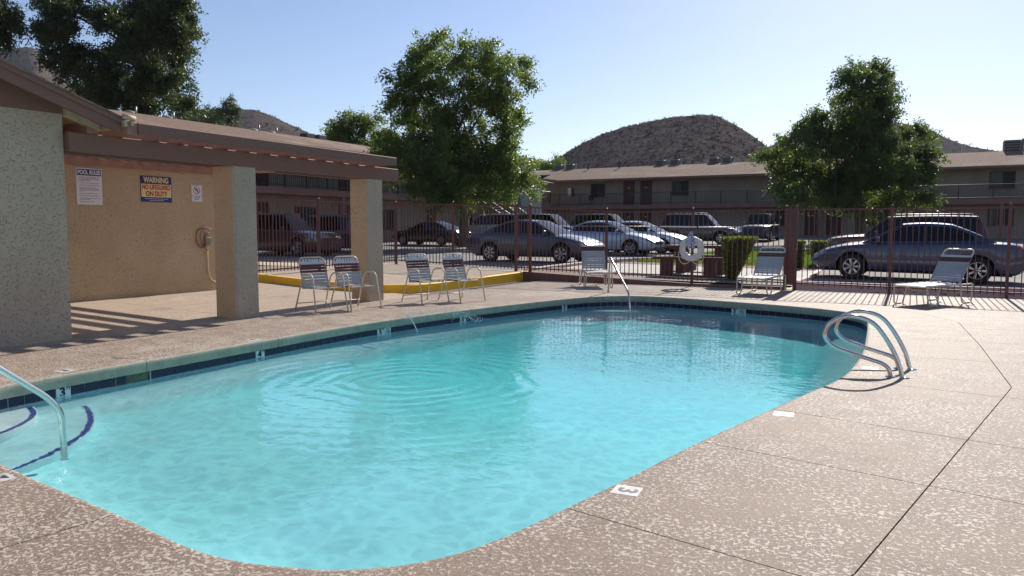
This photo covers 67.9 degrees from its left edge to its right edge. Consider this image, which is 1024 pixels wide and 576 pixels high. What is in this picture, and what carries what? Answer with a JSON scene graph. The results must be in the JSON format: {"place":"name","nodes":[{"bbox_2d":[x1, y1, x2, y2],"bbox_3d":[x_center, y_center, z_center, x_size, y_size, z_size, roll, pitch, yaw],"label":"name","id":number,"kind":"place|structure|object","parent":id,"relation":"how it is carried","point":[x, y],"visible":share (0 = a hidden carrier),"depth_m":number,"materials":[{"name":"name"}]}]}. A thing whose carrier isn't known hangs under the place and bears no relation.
{"place":"outdoors","nodes":[
{"label":"outdoors","id":0,"kind":"place"},
{"bbox_2d":[0,47,81,95],"bbox_3d":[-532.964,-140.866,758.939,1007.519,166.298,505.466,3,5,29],"label":"hill","id":1,"kind":"structure","parent":0,"point":[24,62],"depth_m":643.71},
{"bbox_2d":[0,46,62,84],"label":"desert scrub","id":2,"kind":"object","parent":1,"relation":"on","point":[28,60],"visible":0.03,"depth_m":646.16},
{"bbox_2d":[0,281,533,350],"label":"shelter floor","id":3,"kind":"structure","parent":0,"point":[97,319],"depth_m":13.30,"materials":[{"name":"concrete"}]},
{"bbox_2d":[0,58,135,347],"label":"pool house","id":4,"kind":"structure","parent":3,"relation":"on","point":[36,112],"depth_m":9.44,"materials":[{"name":"beige paint"}]},
{"bbox_2d":[62,121,397,318],"bbox_3d":[-5.698,-1.073,13.667,4.620,2.908,6.748,3,5,29],"label":"pergola","id":5,"kind":"object","parent":3,"relation":"on","point":[124,241],"visible":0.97,"depth_m":14.21,"materials":[{"name":"beige paint"}]},
{"bbox_2d":[75,167,102,204],"bbox_3d":[-7.823,-1.878,14.071,0.009,0.670,0.490,3,5,29],"label":"pool rules sign","id":6,"kind":"object","parent":5,"relation":"attached to","point":[88,186],"visible":1,"depth_m":14.06,"materials":[{"name":"white"}]},
{"bbox_2d":[140,175,171,202],"bbox_3d":[-7.144,-1.983,15.267,0.010,0.510,0.690,3,5,29],"label":"warning sign","id":7,"kind":"object","parent":5,"relation":"attached to","point":[155,189],"visible":1,"depth_m":15.25,"materials":[{"name":"blue"}]},
{"bbox_2d":[191,185,201,201],"bbox_3d":[-6.674,-2.003,16.094,0.015,0.360,0.270,3,5,29],"label":"prohibition sign","id":8,"kind":"object","parent":5,"relation":"attached to","point":[196,193],"visible":1,"depth_m":16.09,"materials":[{"name":"white"}]},
{"bbox_2d":[196,227,215,281],"bbox_3d":[-6.542,-0.692,16.372,0.085,1.230,0.586,3,5,29],"label":"garden hose","id":9,"kind":"object","parent":5,"relation":"attached to","point":[207,241],"visible":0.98,"depth_m":16.31,"materials":[{"name":"brown"}]},
{"bbox_2d":[258,271,522,293],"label":"kerb","id":10,"kind":"structure","parent":3,"relation":"on","point":[486,279],"depth_m":18.30,"materials":[{"name":"yellow paint"}]},
{"bbox_2d":[258,265,299,272],"bbox_3d":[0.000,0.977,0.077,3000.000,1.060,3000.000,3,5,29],"label":"desert ground","id":11,"kind":"structure","parent":0,"point":[268,267],"depth_m":25.04,"materials":[{"name":"soil"}]},
{"bbox_2d":[182,102,235,125],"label":"hazy bush","id":12,"kind":"object","parent":11,"relation":"on","point":[209,118],"visible":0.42,"depth_m":78.10,"materials":[{"name":"green plant"}]},
{"bbox_2d":[210,93,244,127],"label":"conifer","id":13,"kind":"object","parent":11,"relation":"on","point":[229,108],"visible":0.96,"depth_m":76.16,"materials":[{"name":"green plant"}]},
{"bbox_2d":[64,109,559,240],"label":"apartment block","id":14,"kind":"structure","parent":11,"relation":"on","point":[281,186],"depth_m":44.35,"materials":[{"name":"beige"}]},
{"bbox_2d":[255,173,268,185],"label":"door","id":15,"kind":"structure","parent":14,"relation":"in","point":[257,174],"depth_m":40.87,"materials":[{"name":"red"}]},
{"bbox_2d":[256,202,269,212],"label":"door","id":16,"kind":"structure","parent":14,"relation":"in","point":[259,203],"depth_m":40.95,"materials":[{"name":"red"}]},
{"bbox_2d":[295,207,315,215],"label":"window","id":17,"kind":"structure","parent":14,"relation":"in","point":[311,209],"depth_m":43.78,"materials":[{"name":"black glass"}]},
{"bbox_2d":[300,133,314,138],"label":"roof cooler","id":18,"kind":"object","parent":14,"relation":"on","point":[309,135],"visible":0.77,"depth_m":50.07,"materials":[{"name":"grey"}]},
{"bbox_2d":[315,134,326,139],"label":"roof cooler","id":19,"kind":"object","parent":14,"relation":"on","point":[320,136],"visible":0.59,"depth_m":50.97,"materials":[{"name":"grey"}]},
{"bbox_2d":[339,179,349,190],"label":"door","id":20,"kind":"structure","parent":14,"relation":"in","point":[348,181],"depth_m":46.46,"materials":[{"name":"red"}]},
{"bbox_2d":[382,210,397,230],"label":"window","id":21,"kind":"structure","parent":14,"relation":"in","point":[388,226],"depth_m":50.32,"materials":[{"name":"black glass"}]},
{"bbox_2d":[427,209,433,220],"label":"door","id":22,"kind":"structure","parent":14,"relation":"in","point":[427,209],"depth_m":54.36,"materials":[{"name":"red"}]},
{"bbox_2d":[528,152,567,170],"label":"tree","id":23,"kind":"object","parent":11,"relation":"on","point":[545,164],"visible":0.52,"depth_m":96.43,"materials":[{"name":"green plant"}]},
{"bbox_2d":[520,150,1023,238],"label":"apartment block","id":24,"kind":"structure","parent":11,"relation":"on","point":[984,179],"depth_m":63.33,"materials":[{"name":"beige"}]},
{"bbox_2d":[554,164,564,169],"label":"roof cooler","id":25,"kind":"object","parent":24,"relation":"on","point":[559,167],"visible":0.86,"depth_m":76.24,"materials":[{"name":"grey"}]},
{"bbox_2d":[566,163,575,168],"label":"roof cooler","id":26,"kind":"object","parent":24,"relation":"on","point":[570,166],"visible":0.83,"depth_m":75.58,"materials":[{"name":"grey"}]},
{"bbox_2d":[591,184,604,197],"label":"window","id":27,"kind":"structure","parent":24,"relation":"in","point":[595,188],"depth_m":69.47,"materials":[{"name":"black glass"}]},
{"bbox_2d":[623,212,633,220],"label":"door","id":28,"kind":"structure","parent":24,"relation":"in","point":[627,213],"depth_m":68.20,"materials":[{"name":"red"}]},
{"bbox_2d":[623,181,634,204],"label":"door","id":29,"kind":"structure","parent":24,"relation":"in","point":[629,186],"depth_m":68.01,"materials":[{"name":"red"}]},
{"bbox_2d":[640,181,651,204],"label":"door","id":30,"kind":"structure","parent":24,"relation":"in","point":[645,186],"depth_m":67.24,"materials":[{"name":"red"}]},
{"bbox_2d":[640,210,651,222],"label":"door","id":31,"kind":"structure","parent":24,"relation":"in","point":[644,214],"depth_m":67.40,"materials":[{"name":"red"}]},
{"bbox_2d":[656,159,666,165],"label":"roof cooler","id":32,"kind":"object","parent":24,"relation":"on","point":[660,162],"visible":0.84,"depth_m":71.01,"materials":[{"name":"grey"}]},
{"bbox_2d":[670,159,681,164],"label":"roof cooler","id":33,"kind":"object","parent":24,"relation":"on","point":[675,162],"visible":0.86,"depth_m":70.34,"materials":[{"name":"grey"}]},
{"bbox_2d":[671,181,688,195],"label":"window","id":34,"kind":"structure","parent":24,"relation":"in","point":[676,185],"depth_m":65.71,"materials":[{"name":"black glass"}]},
{"bbox_2d":[709,157,720,162],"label":"roof cooler","id":35,"kind":"object","parent":24,"relation":"on","point":[715,160],"visible":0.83,"depth_m":68.57,"materials":[{"name":"grey"}]},
{"bbox_2d":[722,156,733,162],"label":"roof cooler","id":36,"kind":"object","parent":24,"relation":"on","point":[727,159],"visible":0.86,"depth_m":67.97,"materials":[{"name":"grey"}]},
{"bbox_2d":[767,211,784,226],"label":"window","id":37,"kind":"structure","parent":24,"relation":"in","point":[782,220],"depth_m":61.80,"materials":[{"name":"black glass"}]},
{"bbox_2d":[767,178,785,193],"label":"window","id":38,"kind":"structure","parent":24,"relation":"in","point":[771,179],"depth_m":61.93,"materials":[{"name":"black glass"}]},
{"bbox_2d":[804,208,816,234],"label":"door","id":39,"kind":"structure","parent":24,"relation":"in","point":[811,224],"depth_m":60.70,"materials":[{"name":"red"}]},
{"bbox_2d":[826,210,840,234],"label":"door","id":40,"kind":"structure","parent":24,"relation":"in","point":[828,218],"depth_m":59.91,"materials":[{"name":"red"}]},
{"bbox_2d":[866,211,885,226],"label":"window","id":41,"kind":"structure","parent":24,"relation":"in","point":[869,223],"depth_m":58.49,"materials":[{"name":"black glass"}]},
{"bbox_2d":[986,208,1013,225],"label":"window","id":42,"kind":"structure","parent":24,"relation":"in","point":[994,211],"depth_m":54.50,"materials":[{"name":"black glass"}]},
{"bbox_2d":[988,171,1015,189],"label":"window","id":43,"kind":"structure","parent":24,"relation":"in","point":[996,176],"depth_m":54.18,"materials":[{"name":"black glass"}]},
{"bbox_2d":[1002,138,1023,150],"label":"roof cooler","id":44,"kind":"object","parent":24,"relation":"on","point":[1013,145],"visible":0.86,"depth_m":57.33,"materials":[{"name":"grey"}]},
{"bbox_2d":[786,289,1023,298],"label":"fence footing","id":45,"kind":"object","parent":11,"relation":"on","point":[907,294],"visible":0.2,"depth_m":16.66,"materials":[{"name":"concrete"}]},
{"bbox_2d":[783,205,798,289],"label":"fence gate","id":46,"kind":"structure","parent":45,"relation":"on","point":[790,244],"depth_m":17.75,"materials":[{"name":"red metal"}]},
{"bbox_2d":[796,203,1023,297],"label":"iron fence","id":47,"kind":"object","parent":45,"relation":"on","point":[890,245],"visible":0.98,"depth_m":16.59,"materials":[{"name":"metal"}]},
{"bbox_2d":[172,109,532,170],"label":"hill","id":48,"kind":"structure","parent":0,"point":[256,118],"depth_m":576.31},
{"bbox_2d":[194,109,535,165],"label":"desert scrub","id":49,"kind":"object","parent":48,"relation":"on","point":[280,126],"visible":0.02,"depth_m":580.56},
{"bbox_2d":[259,263,517,284],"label":"raised walkway","id":50,"kind":"structure","parent":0,"point":[394,274],"depth_m":20.11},
{"bbox_2d":[256,198,397,272],"bbox_3d":[-6.104,-1.267,18.981,0.068,2.097,10.328,3,5,29],"label":"iron fence","id":51,"kind":"object","parent":50,"relation":"on","point":[318,237],"visible":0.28,"depth_m":20.38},
{"bbox_2d":[398,201,513,268],"bbox_3d":[-1.702,-1.554,22.395,4.130,2.002,0.068,3,5,29],"label":"iron fence","id":52,"kind":"object","parent":50,"relation":"on","point":[452,204],"visible":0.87,"depth_m":22.30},
{"bbox_2d":[0,281,1023,575],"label":"pool deck","id":53,"kind":"structure","parent":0,"point":[858,469],"depth_m":4.45,"materials":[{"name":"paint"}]},
{"bbox_2d":[0,473,16,481],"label":"depth marker","id":54,"kind":"object","parent":53,"relation":"on","point":[5,476],"visible":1,"depth_m":4.43,"materials":[{"name":"grey"}]},
{"bbox_2d":[0,365,66,441],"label":"handrail","id":55,"kind":"object","parent":53,"relation":"on","point":[48,399],"visible":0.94,"depth_m":5.78,"materials":[{"name":"silver metal"}]},
{"bbox_2d":[112,354,140,358],"bbox_3d":[-4.360,0.777,8.587,0.306,0.007,0.306,3,5,29],"label":"skimmer lid","id":56,"kind":"object","parent":53,"relation":"on","point":[128,356],"visible":1,"depth_m":8.59,"materials":[{"name":"brown"}]},
{"bbox_2d":[295,256,348,313],"bbox_3d":[-3.360,-0.070,13.353,0.657,0.948,0.766,-4,6,-44],"label":"pool chair","id":57,"kind":"object","parent":53,"relation":"on","point":[311,271],"visible":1,"depth_m":13.45,"materials":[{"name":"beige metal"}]},
{"bbox_2d":[329,256,381,310],"bbox_3d":[-2.835,-0.098,13.710,0.657,0.948,0.766,-4,6,-44],"label":"pool chair","id":58,"kind":"object","parent":53,"relation":"on","point":[342,266],"visible":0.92,"depth_m":13.79,"materials":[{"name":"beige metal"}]},
{"bbox_2d":[401,253,449,303],"bbox_3d":[-1.710,-0.193,14.904,0.657,0.948,0.766,-4,6,-40],"label":"pool chair","id":59,"kind":"object","parent":53,"relation":"on","point":[412,262],"visible":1,"depth_m":15.01,"materials":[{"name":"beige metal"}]},
{"bbox_2d":[0,302,866,407],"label":"pool basin","id":60,"kind":"object","parent":53,"relation":"in","point":[83,387],"visible":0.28,"depth_m":10.98,"materials":[{"name":"tile"}]},
{"bbox_2d":[0,305,866,569],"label":"water","id":61,"kind":"structure","parent":60,"relation":"in","point":[403,447],"depth_m":6.36,"materials":[{"name":"liquid"}]},
{"bbox_2d":[395,306,482,331],"bbox_3d":[-1.169,0.488,12.357,1.484,0.400,0.550,0,5,6],"label":"water spout","id":62,"kind":"object","parent":61,"relation":"on","point":[406,315],"visible":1,"depth_m":12.36,"materials":[{"name":"white"}]},
{"bbox_2d":[438,253,485,302],"bbox_3d":[-1.016,-0.219,15.236,0.657,0.948,0.766,-4,6,-42],"label":"pool chair","id":63,"kind":"object","parent":53,"relation":"on","point":[450,261],"visible":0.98,"depth_m":15.33,"materials":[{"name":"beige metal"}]},
{"bbox_2d":[579,242,612,287],"bbox_3d":[2.093,-0.602,19.060,0.689,1.096,1.598,0,5,-1],"label":"pool lounger","id":64,"kind":"object","parent":53,"relation":"on","point":[593,256],"visible":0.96,"depth_m":19.47,"materials":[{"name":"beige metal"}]},
{"bbox_2d":[607,257,630,308],"bbox_3d":[2.323,0.040,16.316,0.067,1.367,1.697,-1,5,-10],"label":"handrail","id":65,"kind":"object","parent":53,"relation":"on","point":[623,282],"visible":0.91,"depth_m":16.56,"materials":[{"name":"silver metal"}]},
{"bbox_2d":[610,484,642,496],"bbox_3d":[0.636,1.124,4.211,0.152,0.009,0.152,2,5,23],"label":"depth marker","id":66,"kind":"object","parent":53,"relation":"on","point":[627,490],"visible":1,"depth_m":4.20,"materials":[{"name":"grey"}]},
{"bbox_2d":[523,271,783,289],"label":"fence kerb","id":67,"kind":"structure","parent":53,"relation":"on","point":[534,276],"depth_m":19.91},
{"bbox_2d":[531,207,784,284],"bbox_3d":[3.464,-1.115,19.498,6.720,2.013,0.068,3,5,29],"label":"iron fence","id":68,"kind":"object","parent":67,"relation":"on","point":[693,211],"visible":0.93,"depth_m":19.41,"materials":[{"name":"metal"}]},
{"bbox_2d":[514,203,531,271],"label":"fence gate","id":69,"kind":"structure","parent":68,"relation":"attached to","point":[516,238],"depth_m":21.26,"materials":[{"name":"red metal"}]},
{"bbox_2d":[570,226,739,228],"bbox_3d":[3.529,-1.550,19.375,4.500,0.081,0.050,3,5,29],"label":"reach pole","id":70,"kind":"object","parent":68,"relation":"attached to","point":[734,227],"visible":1,"depth_m":19.11,"materials":[{"name":"white metal"}]},
{"bbox_2d":[678,231,703,264],"bbox_3d":[4.456,-1.003,18.861,0.651,0.832,0.156,3,5,29],"label":"life ring","id":71,"kind":"object","parent":68,"relation":"hanging from","point":[693,241],"visible":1,"depth_m":18.81,"materials":[{"name":"plastic"}]},
{"bbox_2d":[736,247,785,295],"bbox_3d":[5.600,-0.397,16.999,0.689,1.013,1.701,3,5,34],"label":"pool lounger","id":72,"kind":"object","parent":53,"relation":"on","point":[763,265],"visible":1,"depth_m":17.37,"materials":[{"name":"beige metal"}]},
{"bbox_2d":[773,411,793,416],"bbox_3d":[2.122,0.987,5.939,0.152,0.009,0.152,2,5,23],"label":"depth marker","id":73,"kind":"object","parent":53,"relation":"on","point":[784,414],"visible":1,"depth_m":5.92,"materials":[{"name":"grey"}]},
{"bbox_2d":[822,309,916,378],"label":"grab rails","id":74,"kind":"object","parent":53,"relation":"on","point":[894,356],"visible":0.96,"depth_m":7.65,"materials":[{"name":"silver metal"}]},
{"bbox_2d":[893,248,973,306],"bbox_3d":[8.130,-0.224,14.606,1.785,1.045,0.689,-3,5,-33],"label":"pool lounger","id":75,"kind":"object","parent":53,"relation":"on","point":[955,265],"visible":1,"depth_m":14.77,"materials":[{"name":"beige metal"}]},
{"bbox_2d":[1,0,1023,288],"label":"sky","id":76,"kind":"structure","parent":0,"point":[604,66],"materials":[{"name":"blue"}]},
{"bbox_2d":[259,235,1023,287],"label":"parking lot","id":77,"kind":"structure","parent":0,"point":[765,244],"depth_m":26.96,"materials":[{"name":"asphalt"}]},
{"bbox_2d":[0,0,39,60],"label":"dark tree","id":78,"kind":"object","parent":77,"relation":"on","point":[11,23],"visible":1,"depth_m":43.32,"materials":[{"name":"green plant"}]},
{"bbox_2d":[23,0,209,120],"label":"dark tree","id":79,"kind":"object","parent":77,"relation":"on","point":[153,35],"visible":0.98,"depth_m":46.31,"materials":[{"name":"green plant"}]},
{"bbox_2d":[257,213,342,256],"bbox_3d":[-9.533,-2.303,32.428,4.719,1.814,2.167,3,5,29],"label":"parked car","id":80,"kind":"object","parent":77,"relation":"on","point":[327,233],"visible":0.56,"depth_m":31.55,"materials":[{"name":"black paint"}]},
{"bbox_2d":[286,215,350,252],"bbox_3d":[-9.045,-2.629,36.505,4.969,1.774,2.204,3,5,29],"label":"parked car","id":81,"kind":"object","parent":77,"relation":"on","point":[335,231],"visible":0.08,"depth_m":35.00,"materials":[{"name":"grey paint"}]},
{"bbox_2d":[318,106,399,145],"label":"round tree","id":82,"kind":"object","parent":77,"relation":"on","point":[342,131],"visible":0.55,"depth_m":63.60,"materials":[{"name":"green plant"}]},
{"bbox_2d":[392,221,470,245],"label":"parked car","id":83,"kind":"object","parent":77,"relation":"on","point":[416,240],"visible":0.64,"depth_m":43.32,"materials":[{"name":"black paint"}]},
{"bbox_2d":[360,24,547,246],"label":"shade tree","id":84,"kind":"object","parent":77,"relation":"on","point":[455,157],"visible":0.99,"depth_m":40.67,"materials":[{"name":"green plant"}]},
{"bbox_2d":[470,213,513,234],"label":"parked car","id":85,"kind":"object","parent":77,"relation":"on","point":[488,221],"visible":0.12,"depth_m":47.43,"materials":[{"name":"silver metal"}]},
{"bbox_2d":[480,191,526,213],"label":"outdoor stair","id":86,"kind":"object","parent":77,"relation":"on","point":[495,210],"visible":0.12,"depth_m":57.36,"materials":[{"name":"concrete"}]},
{"bbox_2d":[467,220,602,262],"bbox_3d":[0.817,-1.679,26.892,4.819,1.484,2.093,3,5,29],"label":"parked car","id":87,"kind":"object","parent":77,"relation":"on","point":[538,241],"visible":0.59,"depth_m":26.17,"materials":[{"name":"grey paint"}]},
{"bbox_2d":[519,214,569,228],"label":"parked car","id":88,"kind":"object","parent":77,"relation":"on","point":[542,216],"visible":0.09,"depth_m":46.28,"materials":[{"name":"black paint"}]},
{"bbox_2d":[523,257,648,270],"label":"lot kerb","id":89,"kind":"structure","parent":77,"relation":"on","point":[580,263],"depth_m":24.14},
{"bbox_2d":[571,214,623,225],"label":"parked car","id":90,"kind":"object","parent":77,"relation":"on","point":[585,219],"visible":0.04,"depth_m":48.15,"materials":[{"name":"grey paint"}]},
{"bbox_2d":[567,221,664,255],"bbox_3d":[4.114,-2.193,33.105,4.819,1.484,2.093,3,5,29],"label":"parked car","id":91,"kind":"object","parent":77,"relation":"on","point":[625,242],"visible":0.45,"depth_m":32.04,"materials":[{"name":"silver metal"}]},
{"bbox_2d":[608,221,690,253],"bbox_3d":[5.896,-2.395,35.536,4.819,1.484,2.093,3,5,29],"label":"parked car","id":92,"kind":"object","parent":77,"relation":"on","point":[635,223],"visible":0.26,"depth_m":34.42,"materials":[{"name":"silver metal"}]},
{"bbox_2d":[532,267,791,287],"bbox_3d":[3.913,-0.319,20.459,7.100,0.233,1.800,3,5,29],"label":"gravel bed","id":93,"kind":"object","parent":77,"relation":"on","point":[568,272],"visible":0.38,"depth_m":20.95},
{"bbox_2d":[720,235,758,279],"bbox_3d":[5.861,-0.744,19.597,0.914,1.246,0.912,0,5,1],"label":"trimmed bush","id":94,"kind":"object","parent":93,"relation":"on","point":[734,258],"visible":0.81,"depth_m":19.39,"materials":[{"name":"green plant"}]},
{"bbox_2d":[652,244,724,277],"bbox_3d":[5.282,-0.766,21.375,2.050,0.880,2.100,3,5,29],"label":"picnic table","id":95,"kind":"object","parent":77,"relation":"on","point":[710,267],"visible":0.39,"depth_m":20.84,"materials":[{"name":"red concrete"}]},
{"bbox_2d":[661,212,743,244],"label":"parked car","id":96,"kind":"object","parent":77,"relation":"on","point":[685,230],"visible":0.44,"depth_m":44.68,"materials":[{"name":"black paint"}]},
{"bbox_2d":[617,262,820,270],"bbox_3d":[6.371,-0.701,24.278,6.400,0.090,1.300,3,5,29],"label":"gravel bed","id":97,"kind":"object","parent":77,"relation":"on","point":[753,267],"visible":0.39,"depth_m":24.38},
{"bbox_2d":[797,240,805,267],"bbox_3d":[8.768,-1.003,23.395,0.536,0.994,0.542,0,5,-2],"label":"trimmed bush","id":98,"kind":"object","parent":97,"relation":"on","point":[799,256],"visible":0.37,"depth_m":23.24,"materials":[{"name":"green plant"}]},
{"bbox_2d":[740,214,780,240],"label":"parked car","id":99,"kind":"object","parent":77,"relation":"on","point":[771,224],"visible":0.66,"depth_m":49.57,"materials":[{"name":"blue paint"}]},
{"bbox_2d":[792,269,821,288],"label":"lot kerb","id":100,"kind":"structure","parent":77,"relation":"on","point":[815,274],"depth_m":19.66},
{"bbox_2d":[833,152,837,236],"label":"lot lamp","id":101,"kind":"object","parent":77,"relation":"on","point":[834,195],"visible":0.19,"depth_m":45.27,"materials":[{"name":"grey metal"}]},
{"bbox_2d":[745,54,950,233],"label":"shade tree","id":102,"kind":"object","parent":77,"relation":"on","point":[856,137],"visible":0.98,"depth_m":45.10,"materials":[{"name":"green plant"}]},
{"bbox_2d":[792,281,1023,297],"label":"lot kerb","id":103,"kind":"structure","parent":77,"relation":"on","point":[859,289],"depth_m":16.83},
{"bbox_2d":[827,213,988,246],"bbox_3d":[13.537,-1.725,26.296,5.096,1.673,2.167,3,5,29],"label":"parked car","id":104,"kind":"object","parent":77,"relation":"on","point":[929,219],"visible":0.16,"depth_m":25.50,"materials":[{"name":"grey paint"}]},
{"bbox_2d":[812,222,1023,283],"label":"parked car","id":105,"kind":"object","parent":77,"relation":"on","point":[933,252],"visible":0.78,"depth_m":18.95,"materials":[{"name":"grey metal"}]},
{"bbox_2d":[524,115,768,170],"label":"hill","id":106,"kind":"structure","parent":0,"point":[668,146],"depth_m":325.83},
{"bbox_2d":[526,113,766,170],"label":"desert scrub","id":107,"kind":"object","parent":106,"relation":"on","point":[686,143],"visible":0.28,"depth_m":331.78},
{"bbox_2d":[565,263,813,278],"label":"footpath","id":108,"kind":"structure","parent":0,"point":[628,269],"depth_m":22.29,"materials":[{"name":"concrete"}]},
{"bbox_2d":[632,248,817,267],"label":"lawn grass","id":109,"kind":"structure","parent":0,"point":[749,262],"depth_m":26.85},
{"bbox_2d":[770,123,995,155],"bbox_3d":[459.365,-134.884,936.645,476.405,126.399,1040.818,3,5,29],"label":"hill","id":110,"kind":"structure","parent":0,"point":[951,146],"depth_m":842.48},
{"bbox_2d":[768,122,998,153],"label":"desert scrub","id":111,"kind":"object","parent":110,"relation":"on","point":[937,144],"visible":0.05,"depth_m":867.40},
{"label":"lawn ground","id":112,"kind":"structure","parent":0,"visible":0},
{"bbox_2d":[809,240,828,264],"bbox_3d":[9.672,-1.047,23.985,0.573,0.993,0.574,0,5,-4],"label":"trimmed bush","id":113,"kind":"object","parent":112,"relation":"on","point":[816,246],"visible":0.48,"depth_m":23.83,"materials":[{"name":"green plant"}]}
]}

